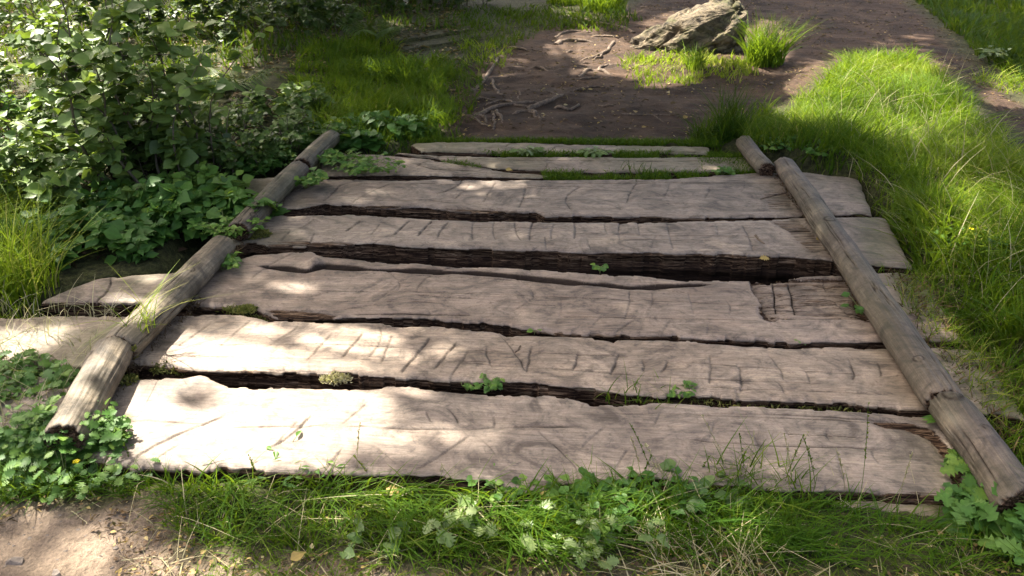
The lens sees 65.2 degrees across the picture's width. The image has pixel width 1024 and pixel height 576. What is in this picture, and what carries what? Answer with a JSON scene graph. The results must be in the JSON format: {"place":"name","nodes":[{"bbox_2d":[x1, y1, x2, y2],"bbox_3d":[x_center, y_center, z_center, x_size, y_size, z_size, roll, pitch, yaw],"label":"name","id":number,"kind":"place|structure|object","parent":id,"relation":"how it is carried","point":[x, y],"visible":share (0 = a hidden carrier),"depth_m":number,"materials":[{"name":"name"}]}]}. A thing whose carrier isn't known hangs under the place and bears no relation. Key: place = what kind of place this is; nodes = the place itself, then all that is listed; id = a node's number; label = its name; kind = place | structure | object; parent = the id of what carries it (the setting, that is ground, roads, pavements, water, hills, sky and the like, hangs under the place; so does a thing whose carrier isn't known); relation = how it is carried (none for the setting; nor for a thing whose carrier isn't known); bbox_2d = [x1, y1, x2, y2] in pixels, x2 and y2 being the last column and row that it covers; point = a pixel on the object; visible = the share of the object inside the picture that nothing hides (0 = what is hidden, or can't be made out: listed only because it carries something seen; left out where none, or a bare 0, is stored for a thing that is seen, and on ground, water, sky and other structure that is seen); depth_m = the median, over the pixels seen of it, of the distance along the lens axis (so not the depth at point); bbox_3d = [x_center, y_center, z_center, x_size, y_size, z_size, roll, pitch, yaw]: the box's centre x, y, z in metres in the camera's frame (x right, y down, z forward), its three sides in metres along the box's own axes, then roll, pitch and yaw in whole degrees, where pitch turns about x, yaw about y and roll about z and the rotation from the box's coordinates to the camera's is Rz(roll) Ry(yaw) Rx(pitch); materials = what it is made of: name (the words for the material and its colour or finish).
{"place":"outdoors","nodes":[
{"label":"outdoors","id":0,"kind":"place"},
{"bbox_2d":[266,27,469,155],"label":"shaded grass","id":1,"kind":"structure","parent":0,"point":[414,81],"depth_m":6.21,"materials":[{"name":"plant"}]},
{"bbox_2d":[0,0,1023,575],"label":"ground","id":2,"kind":"structure","parent":0,"point":[50,554],"depth_m":5.37,"materials":[{"name":"soil"}]},
{"bbox_2d":[0,89,64,157],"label":"shrub","id":3,"kind":"object","parent":2,"relation":"on","point":[12,109],"visible":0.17,"depth_m":4.81,"materials":[{"name":"green plant"}]},
{"bbox_2d":[0,348,80,409],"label":"nettle patch","id":4,"kind":"object","parent":2,"relation":"on","point":[55,380],"visible":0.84,"depth_m":2.63,"materials":[{"name":"green plant"}]},
{"bbox_2d":[0,138,119,407],"bbox_3d":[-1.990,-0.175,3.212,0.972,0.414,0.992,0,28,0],"label":"grass tuft","id":5,"kind":"object","parent":2,"relation":"on","point":[54,278],"visible":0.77,"depth_m":3.23,"materials":[{"name":"plant"}]},
{"bbox_2d":[0,436,123,504],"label":"buttercup","id":6,"kind":"object","parent":2,"relation":"on","point":[8,473],"visible":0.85,"depth_m":2.22,"materials":[{"name":"green plant"}]},
{"bbox_2d":[0,387,132,470],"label":"nettle patch","id":7,"kind":"object","parent":2,"relation":"on","point":[109,432],"visible":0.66,"depth_m":2.30,"materials":[{"name":"green plant"}]},
{"bbox_2d":[0,0,133,110],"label":"shrub","id":8,"kind":"object","parent":2,"relation":"on","point":[5,17],"visible":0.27,"depth_m":5.58,"materials":[{"name":"green plant"}]},
{"bbox_2d":[0,274,134,428],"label":"grass tuft","id":9,"kind":"object","parent":2,"relation":"on","point":[19,343],"visible":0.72,"depth_m":2.87,"materials":[{"name":"plant"}]},
{"bbox_2d":[0,79,165,216],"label":"shrub","id":10,"kind":"object","parent":2,"relation":"on","point":[67,179],"visible":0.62,"depth_m":3.82,"materials":[{"name":"green plant"}]},
{"bbox_2d":[0,199,177,270],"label":"nettle patch","id":11,"kind":"object","parent":2,"relation":"on","point":[129,238],"visible":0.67,"depth_m":3.53,"materials":[{"name":"green plant"}]},
{"bbox_2d":[39,444,159,495],"bbox_3d":[-1.175,0.521,2.307,0.349,0.110,0.261,0,28,0],"label":"buttercup","id":12,"kind":"object","parent":2,"relation":"on","point":[104,475],"visible":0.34,"depth_m":2.24,"materials":[{"name":"green plant"}]},
{"bbox_2d":[0,0,272,185],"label":"shrub","id":13,"kind":"object","parent":2,"relation":"on","point":[104,73],"visible":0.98,"depth_m":4.01,"materials":[{"name":"green plant"}]},
{"bbox_2d":[36,175,289,240],"bbox_3d":[-1.681,-0.419,3.876,1.191,0.274,0.539,0,28,0],"label":"nettle patch","id":14,"kind":"object","parent":2,"relation":"on","point":[178,204],"visible":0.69,"depth_m":3.78,"materials":[{"name":"green plant"}]},
{"bbox_2d":[120,87,287,178],"bbox_3d":[-1.819,-0.900,4.459,1.096,0.532,0.656,0,28,0],"label":"shrub","id":15,"kind":"object","parent":2,"relation":"on","point":[227,152],"visible":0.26,"depth_m":4.46,"materials":[{"name":"green plant"}]},
{"bbox_2d":[157,161,253,189],"bbox_3d":[-1.563,-0.527,4.076,0.486,0.234,0.290,0,28,0],"label":"nettle patch","id":16,"kind":"object","parent":2,"relation":"on","point":[198,179],"visible":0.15,"depth_m":4.05,"materials":[{"name":"green plant"}]},
{"bbox_2d":[63,0,364,44],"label":"shrub","id":17,"kind":"object","parent":2,"relation":"on","point":[212,9],"visible":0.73,"depth_m":7.72,"materials":[{"name":"green plant"}]},
{"bbox_2d":[0,0,461,146],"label":"woodland floor grass","id":18,"kind":"structure","parent":2,"relation":"on","point":[279,42],"depth_m":7.74,"materials":[{"name":"plant"}]},
{"bbox_2d":[0,0,469,267],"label":"leaf litter","id":19,"kind":"object","parent":2,"relation":"on","point":[266,115],"visible":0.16,"depth_m":7.54,"materials":[{"name":"brown plant"}]},
{"bbox_2d":[192,67,281,97],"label":"fern","id":20,"kind":"object","parent":2,"relation":"on","point":[236,83],"visible":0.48,"depth_m":5.94,"materials":[{"name":"plant"}]},
{"bbox_2d":[177,97,337,150],"bbox_3d":[-1.576,-1.004,4.944,1.011,0.290,0.682,0,28,0],"label":"shrub","id":21,"kind":"object","parent":2,"relation":"on","point":[288,126],"visible":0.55,"depth_m":4.92,"materials":[{"name":"green plant"}]},
{"bbox_2d":[219,130,301,178],"bbox_3d":[-1.448,-0.788,4.673,0.425,0.160,0.668,0,28,0],"label":"nettle patch","id":22,"kind":"object","parent":2,"relation":"on","point":[249,165],"visible":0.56,"depth_m":4.55,"materials":[{"name":"green plant"}]},
{"bbox_2d":[242,81,334,120],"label":"shrub","id":23,"kind":"object","parent":2,"relation":"on","point":[291,96],"visible":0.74,"depth_m":5.47,"materials":[{"name":"green plant"}]},
{"bbox_2d":[243,430,344,486],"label":"weed","id":24,"kind":"object","parent":2,"relation":"on","point":[288,484],"visible":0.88,"depth_m":2.25,"materials":[{"name":"green plant"}]},
{"bbox_2d":[281,2,377,29],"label":"fern","id":25,"kind":"object","parent":2,"relation":"on","point":[318,19],"visible":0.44,"depth_m":8.29,"materials":[{"name":"plant"}]},
{"bbox_2d":[297,122,385,151],"bbox_3d":[-1.065,-0.937,4.989,0.567,0.154,0.303,0,28,0],"label":"nettle patch","id":26,"kind":"object","parent":2,"relation":"on","point":[352,139],"visible":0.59,"depth_m":4.92,"materials":[{"name":"green plant"}]},
{"bbox_2d":[311,110,437,140],"bbox_3d":[-0.887,-1.051,5.194,0.846,0.174,0.554,0,28,0],"label":"nettle patch","id":27,"kind":"object","parent":2,"relation":"on","point":[412,124],"visible":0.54,"depth_m":5.14,"materials":[{"name":"green plant"}]},
{"bbox_2d":[339,518,409,559],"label":"weed","id":28,"kind":"object","parent":2,"relation":"on","point":[347,552],"visible":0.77,"depth_m":2.03,"materials":[{"name":"green plant"}]},
{"bbox_2d":[333,15,415,42],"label":"fern","id":29,"kind":"object","parent":2,"relation":"on","point":[392,30],"visible":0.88,"depth_m":7.68,"materials":[{"name":"plant"}]},
{"bbox_2d":[354,0,490,11],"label":"shrub","id":30,"kind":"object","parent":2,"relation":"on","point":[390,3],"visible":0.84,"depth_m":9.18,"materials":[{"name":"green plant"}]},
{"bbox_2d":[319,155,546,180],"bbox_3d":[-0.473,-0.620,4.556,1.400,0.145,0.414,4,28,8],"label":"plank","id":31,"kind":"object","parent":2,"relation":"on","point":[415,169],"visible":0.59,"depth_m":4.45,"materials":[{"name":"brown wood"}]},
{"bbox_2d":[293,130,339,172],"bbox_3d":[-1.131,-0.797,4.643,0.124,0.099,0.578,2,27,4],"label":"log","id":32,"kind":"object","parent":31,"relation":"on","point":[326,140],"visible":0.82,"depth_m":4.58,"materials":[{"name":"wood"}]},
{"bbox_2d":[316,147,361,166],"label":"weed","id":33,"kind":"object","parent":31,"relation":"on","point":[331,155],"visible":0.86,"depth_m":4.54,"materials":[{"name":"green plant"}]},
{"bbox_2d":[325,151,405,175],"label":"weed","id":34,"kind":"object","parent":31,"relation":"on","point":[363,161],"visible":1,"depth_m":4.41,"materials":[{"name":"green plant"}]},
{"bbox_2d":[422,494,497,547],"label":"weed","id":35,"kind":"object","parent":2,"relation":"on","point":[471,510],"visible":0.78,"depth_m":2.05,"materials":[{"name":"green plant"}]},
{"bbox_2d":[0,374,964,505],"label":"plank","id":36,"kind":"object","parent":2,"relation":"on","point":[199,421],"visible":0.7,"depth_m":2.37,"materials":[{"name":"brown wood"}]},
{"bbox_2d":[42,336,132,451],"bbox_3d":[-1.309,0.321,2.493,0.132,0.116,0.498,-3,28,-7],"label":"log","id":37,"kind":"object","parent":36,"relation":"on","point":[105,365],"visible":0.88,"depth_m":2.44,"materials":[{"name":"wood"}]},
{"bbox_2d":[119,372,139,387],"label":"moss clump","id":38,"kind":"object","parent":36,"relation":"on","point":[126,377],"visible":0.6,"depth_m":2.63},
{"bbox_2d":[928,391,1023,512],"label":"log","id":39,"kind":"object","parent":36,"relation":"on","point":[981,447],"visible":0.92,"depth_m":2.20,"materials":[{"name":"wood"}]},
{"bbox_2d":[41,252,960,349],"bbox_3d":[-0.065,0.079,3.247,3.553,0.209,0.635,2,28,4],"label":"plank","id":40,"kind":"object","parent":2,"relation":"on","point":[315,288],"visible":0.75,"depth_m":3.14,"materials":[{"name":"brown wood"}]},
{"bbox_2d":[221,251,241,269],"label":"weed","id":41,"kind":"object","parent":40,"relation":"on","point":[231,260],"visible":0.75,"depth_m":3.36,"materials":[{"name":"green plant"}]},
{"bbox_2d":[232,303,258,314],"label":"moss clump","id":42,"kind":"object","parent":40,"relation":"on","point":[245,308],"visible":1,"depth_m":3.06,"materials":[{"name":"plant"}]},
{"bbox_2d":[474,101,536,129],"bbox_3d":[-0.087,-1.233,5.664,0.307,0.078,0.774,13,30,23],"label":"tree root","id":43,"kind":"object","parent":2,"relation":"on","point":[491,108],"visible":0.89,"depth_m":5.69,"materials":[{"name":"brown plant"}]},
{"bbox_2d":[466,463,552,502],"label":"weed","id":44,"kind":"object","parent":2,"relation":"on","point":[516,479],"visible":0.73,"depth_m":2.20,"materials":[{"name":"green plant"}]},
{"bbox_2d":[0,315,1023,450],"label":"plank","id":45,"kind":"object","parent":2,"relation":"on","point":[234,351],"visible":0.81,"depth_m":2.74,"materials":[{"name":"brown wood"}]},
{"bbox_2d":[148,358,177,375],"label":"moss clump","id":46,"kind":"object","parent":45,"relation":"on","point":[156,370],"visible":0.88,"depth_m":2.73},
{"bbox_2d":[105,235,235,360],"bbox_3d":[-1.288,0.009,3.090,0.128,0.115,0.877,3,28,5],"label":"log","id":47,"kind":"object","parent":45,"relation":"on","point":[207,259],"visible":0.88,"depth_m":3.00,"materials":[{"name":"wood"}]},
{"bbox_2d":[31,260,208,347],"bbox_3d":[-1.210,0.075,2.672,0.645,0.223,0.628,0,28,0],"label":"grass tuft","id":48,"kind":"object","parent":47,"relation":"on","point":[146,312],"visible":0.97,"depth_m":2.78,"materials":[{"name":"plant"}]},
{"bbox_2d":[319,370,352,385],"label":"moss clump","id":49,"kind":"object","parent":45,"relation":"on","point":[341,377],"visible":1,"depth_m":2.68,"materials":[{"name":"plant"}]},
{"bbox_2d":[474,373,504,392],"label":"weed","id":50,"kind":"object","parent":45,"relation":"on","point":[495,384],"visible":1,"depth_m":2.62,"materials":[{"name":"green plant"}]},
{"bbox_2d":[215,311,878,413],"bbox_3d":[0.119,0.244,2.809,2.680,0.017,0.492,3,28,6],"label":"gap moss","id":51,"kind":"object","parent":45,"relation":"on","point":[819,409],"visible":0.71,"depth_m":2.57,"materials":[{"name":"plant"}]},
{"bbox_2d":[667,380,696,398],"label":"weed","id":52,"kind":"object","parent":45,"relation":"on","point":[686,394],"visible":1,"depth_m":2.58,"materials":[{"name":"green plant"}]},
{"bbox_2d":[0,445,1023,575],"bbox_3d":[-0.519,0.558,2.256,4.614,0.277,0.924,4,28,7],"label":"verge grass","id":53,"kind":"structure","parent":2,"relation":"on","point":[540,520],"depth_m":2.09,"materials":[{"name":"plant"}]},
{"bbox_2d":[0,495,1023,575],"bbox_3d":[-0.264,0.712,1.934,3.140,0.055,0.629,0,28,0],"label":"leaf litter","id":54,"kind":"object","parent":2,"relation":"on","point":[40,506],"visible":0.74,"depth_m":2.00,"materials":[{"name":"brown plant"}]},
{"bbox_2d":[405,3,641,136],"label":"sparse path grass","id":55,"kind":"structure","parent":2,"relation":"on","point":[529,13],"depth_m":8.55,"materials":[{"name":"plant"}]},
{"bbox_2d":[107,171,955,449],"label":"gap litter","id":56,"kind":"object","parent":2,"relation":"on","point":[133,366],"visible":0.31,"depth_m":3.08,"materials":[{"name":"brown plant"}]},
{"bbox_2d":[55,142,1023,575],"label":"thatch","id":57,"kind":"object","parent":2,"relation":"on","point":[541,500],"visible":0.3,"depth_m":2.04,"materials":[{"name":"plant"}]},
{"bbox_2d":[526,94,563,119],"bbox_3d":[0.224,-1.306,5.792,0.210,0.071,0.810,8,29,15],"label":"tree root","id":58,"kind":"object","parent":2,"relation":"on","point":[541,103],"visible":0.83,"depth_m":5.80,"materials":[{"name":"brown plant"}]},
{"bbox_2d":[246,172,871,223],"bbox_3d":[0.233,-0.441,4.226,3.348,0.161,0.706,0,28,1],"label":"plank","id":59,"kind":"object","parent":2,"relation":"on","point":[736,197],"visible":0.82,"depth_m":4.09,"materials":[{"name":"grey wood"}]},
{"bbox_2d":[228,161,308,240],"bbox_3d":[-1.195,-0.451,3.979,0.126,0.105,0.867,3,28,5],"label":"log","id":60,"kind":"object","parent":59,"relation":"on","point":[279,187],"visible":0.82,"depth_m":3.91,"materials":[{"name":"wood"}]},
{"bbox_2d":[193,209,270,238],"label":"weed","id":61,"kind":"object","parent":60,"relation":"on","point":[222,228],"visible":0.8,"depth_m":3.60,"materials":[{"name":"green plant"}]},
{"bbox_2d":[294,167,328,188],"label":"weed","id":62,"kind":"object","parent":59,"relation":"on","point":[317,176],"visible":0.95,"depth_m":4.19,"materials":[{"name":"green plant"}]},
{"bbox_2d":[711,166,735,174],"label":"weed","id":63,"kind":"object","parent":59,"relation":"on","point":[724,170],"visible":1,"depth_m":4.41,"materials":[{"name":"green plant"}]},
{"bbox_2d":[774,157,962,411],"bbox_3d":[1.415,-0.166,3.441,0.141,0.102,2.261,2,28,4],"label":"log","id":64,"kind":"object","parent":59,"relation":"on","point":[925,373],"visible":0.95,"depth_m":2.98,"materials":[{"name":"wood"}]},
{"bbox_2d":[841,292,863,314],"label":"weed","id":65,"kind":"object","parent":64,"relation":"on","point":[859,309],"visible":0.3,"depth_m":3.01,"materials":[{"name":"green plant"}]},
{"bbox_2d":[411,142,708,157],"bbox_3d":[0.287,-0.789,4.878,1.835,0.149,0.246,1,28,2],"label":"plank","id":66,"kind":"object","parent":2,"relation":"on","point":[465,149],"visible":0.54,"depth_m":4.84,"materials":[{"name":"brown wood"}]},
{"bbox_2d":[546,0,582,6],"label":"grass tuft","id":67,"kind":"object","parent":2,"relation":"on","point":[566,2],"visible":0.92,"depth_m":10.13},
{"bbox_2d":[232,215,911,285],"bbox_3d":[0.250,-0.174,3.749,3.128,0.188,0.587,1,28,2],"label":"plank","id":68,"kind":"object","parent":2,"relation":"on","point":[728,251],"visible":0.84,"depth_m":3.62,"materials":[{"name":"brown wood"}]},
{"bbox_2d":[247,228,272,239],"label":"moss clump","id":69,"kind":"object","parent":68,"relation":"on","point":[263,233],"visible":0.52,"depth_m":3.66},
{"bbox_2d":[394,153,751,180],"bbox_3d":[0.379,-0.663,4.638,2.193,0.147,0.343,1,28,2],"label":"plank","id":70,"kind":"object","parent":2,"relation":"on","point":[596,166],"visible":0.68,"depth_m":4.57,"materials":[{"name":"brown wood"}]},
{"bbox_2d":[576,146,613,157],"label":"weed","id":71,"kind":"object","parent":70,"relation":"on","point":[594,153],"visible":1,"depth_m":4.70,"materials":[{"name":"green plant"}]},
{"bbox_2d":[736,135,775,175],"bbox_3d":[1.395,-0.765,4.615,0.108,0.094,0.531,0,28,0],"label":"log","id":72,"kind":"object","parent":70,"relation":"on","point":[758,161],"visible":1,"depth_m":4.50,"materials":[{"name":"wood"}]},
{"bbox_2d":[413,133,765,179],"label":"joint grass","id":73,"kind":"structure","parent":2,"relation":"on","point":[576,175],"depth_m":4.74,"materials":[{"name":"plant"}]},
{"bbox_2d":[509,145,544,155],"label":"weed","id":74,"kind":"object","parent":73,"relation":"on","point":[530,151],"visible":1,"depth_m":4.73,"materials":[{"name":"green plant"}]},
{"bbox_2d":[543,466,638,542],"bbox_3d":[0.209,0.586,2.120,0.272,0.078,0.289,0,28,0],"label":"weed","id":75,"kind":"object","parent":2,"relation":"on","point":[628,505],"visible":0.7,"depth_m":2.13,"materials":[{"name":"green plant"}]},
{"bbox_2d":[519,499,669,569],"bbox_3d":[0.204,0.632,2.027,0.375,0.082,0.227,0,28,0],"label":"weed","id":76,"kind":"object","parent":2,"relation":"on","point":[609,562],"visible":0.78,"depth_m":1.99,"materials":[{"name":"green plant"}]},
{"bbox_2d":[574,0,628,12],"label":"grass tuft","id":77,"kind":"object","parent":2,"relation":"on","point":[593,4],"visible":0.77,"depth_m":9.57,"materials":[{"name":"plant"}]},
{"bbox_2d":[619,465,706,514],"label":"weed","id":78,"kind":"object","parent":2,"relation":"on","point":[651,474],"visible":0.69,"depth_m":2.18,"materials":[{"name":"green plant"}]},
{"bbox_2d":[630,0,748,53],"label":"boulder","id":79,"kind":"object","parent":2,"relation":"on","point":[699,24],"visible":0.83,"depth_m":7.50,"materials":[{"name":"stone"}]},
{"bbox_2d":[671,40,719,70],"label":"grass tuft","id":80,"kind":"object","parent":2,"relation":"on","point":[696,57],"visible":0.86,"depth_m":6.85,"materials":[{"name":"plant"}]},
{"bbox_2d":[660,458,752,511],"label":"weed","id":81,"kind":"object","parent":2,"relation":"on","point":[709,478],"visible":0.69,"depth_m":2.17,"materials":[{"name":"green plant"}]},
{"bbox_2d":[669,107,753,142],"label":"rush tuft","id":82,"kind":"object","parent":2,"relation":"on","point":[698,132],"visible":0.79,"depth_m":5.05,"materials":[{"name":"green plant"}]},
{"bbox_2d":[616,471,829,575],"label":"grass tuft","id":83,"kind":"object","parent":2,"relation":"on","point":[697,552],"visible":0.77,"depth_m":2.00,"materials":[{"name":"plant"}]},
{"bbox_2d":[691,74,773,142],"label":"rush tuft","id":84,"kind":"object","parent":2,"relation":"on","point":[730,113],"visible":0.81,"depth_m":5.03,"materials":[{"name":"green plant"}]},
{"bbox_2d":[446,0,1023,139],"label":"leaf litter","id":85,"kind":"object","parent":2,"relation":"on","point":[712,66],"visible":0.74,"depth_m":7.12,"materials":[{"name":"brown plant"}]},
{"bbox_2d":[724,115,802,153],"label":"grass tuft","id":86,"kind":"object","parent":2,"relation":"on","point":[757,136],"visible":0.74,"depth_m":4.83,"materials":[{"name":"plant"}]},
{"bbox_2d":[674,406,858,558],"bbox_3d":[0.670,0.546,2.135,0.513,0.144,0.521,-21,34,-35],"label":"grass tuft","id":87,"kind":"object","parent":2,"relation":"on","point":[730,480],"visible":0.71,"depth_m":2.14,"materials":[{"name":"plant"}]},
{"bbox_2d":[713,11,836,67],"bbox_3d":[2.298,-2.230,7.065,1.053,0.471,1.060,0,28,0],"label":"grass tuft","id":88,"kind":"object","parent":2,"relation":"on","point":[768,53],"visible":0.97,"depth_m":6.99,"materials":[{"name":"plant"}]},
{"bbox_2d":[759,134,811,150],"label":"weed","id":89,"kind":"object","parent":2,"relation":"on","point":[780,144],"visible":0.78,"depth_m":4.77,"materials":[{"name":"green plant"}]},
{"bbox_2d":[802,136,850,155],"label":"weed","id":90,"kind":"object","parent":2,"relation":"on","point":[809,150],"visible":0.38,"depth_m":4.63,"materials":[{"name":"green plant"}]},
{"bbox_2d":[834,500,944,518],"bbox_3d":[1.061,0.637,2.184,0.394,0.105,0.109,4,28,8],"label":"plank","id":91,"kind":"object","parent":2,"relation":"on","point":[911,507],"visible":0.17,"depth_m":2.16,"materials":[{"name":"brown wood"}]},
{"bbox_2d":[878,256,1023,464],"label":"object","id":92,"kind":"object","parent":2,"relation":"on","point":[1005,394],"visible":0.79,"depth_m":2.75,"materials":[{"name":"green plant"}]},
{"bbox_2d":[880,173,1023,271],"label":"grass tuft","id":93,"kind":"object","parent":2,"relation":"on","point":[1001,248],"visible":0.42,"depth_m":3.56,"materials":[{"name":"plant"}]},
{"bbox_2d":[884,266,1023,460],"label":"dead grass mat","id":94,"kind":"object","parent":2,"relation":"on","point":[945,321],"visible":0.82,"depth_m":2.77,"materials":[{"name":"beige plant"}]},
{"bbox_2d":[926,286,1008,349],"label":"grass tuft","id":95,"kind":"object","parent":2,"relation":"on","point":[960,320],"visible":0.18,"depth_m":3.12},
{"bbox_2d":[934,479,1023,558],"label":"nettle patch","id":96,"kind":"object","parent":2,"relation":"on","point":[982,507],"visible":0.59,"depth_m":2.06,"materials":[{"name":"green plant"}]},
{"bbox_2d":[939,486,1023,564],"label":"weed","id":97,"kind":"object","parent":2,"relation":"on","point":[998,531],"visible":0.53,"depth_m":2.01,"materials":[{"name":"green plant"}]},
{"bbox_2d":[940,448,1023,487],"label":"weed","id":98,"kind":"object","parent":2,"relation":"on","point":[954,458],"visible":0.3,"depth_m":2.21,"materials":[{"name":"green plant"}]},
{"bbox_2d":[975,45,1011,62],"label":"weed","id":99,"kind":"object","parent":2,"relation":"on","point":[988,52],"visible":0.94,"depth_m":7.09,"materials":[{"name":"green plant"}]},
{"bbox_2d":[969,62,1023,94],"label":"grass tuft","id":100,"kind":"object","parent":2,"relation":"on","point":[1020,77],"visible":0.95,"depth_m":6.43,"materials":[{"name":"plant"}]},
{"bbox_2d":[449,38,760,88],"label":"path edge grass","id":101,"kind":"structure","parent":0,"point":[738,63],"depth_m":6.88,"materials":[{"name":"plant"}]},
{"bbox_2d":[693,89,1023,523],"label":"tall grass","id":102,"kind":"structure","parent":0,"point":[1012,312],"depth_m":3.54,"materials":[{"name":"plant"}]},
{"bbox_2d":[760,39,1023,399],"bbox_3d":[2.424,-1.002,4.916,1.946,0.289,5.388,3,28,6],"label":"meadow grass","id":103,"kind":"structure","parent":0,"point":[867,63],"depth_m":4.94,"materials":[{"name":"plant"}]},
{"bbox_2d":[916,0,1023,79],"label":"distant grass","id":104,"kind":"structure","parent":0,"point":[1010,23],"depth_m":8.41,"materials":[{"name":"plant"}]},
{"bbox_2d":[927,223,1014,257],"bbox_3d":[2.017,-0.203,3.530,0.357,0.113,0.256,0,28,0],"label":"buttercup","id":105,"kind":"object","parent":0,"point":[937,233],"visible":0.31,"depth_m":3.51,"materials":[{"name":"green plant"}]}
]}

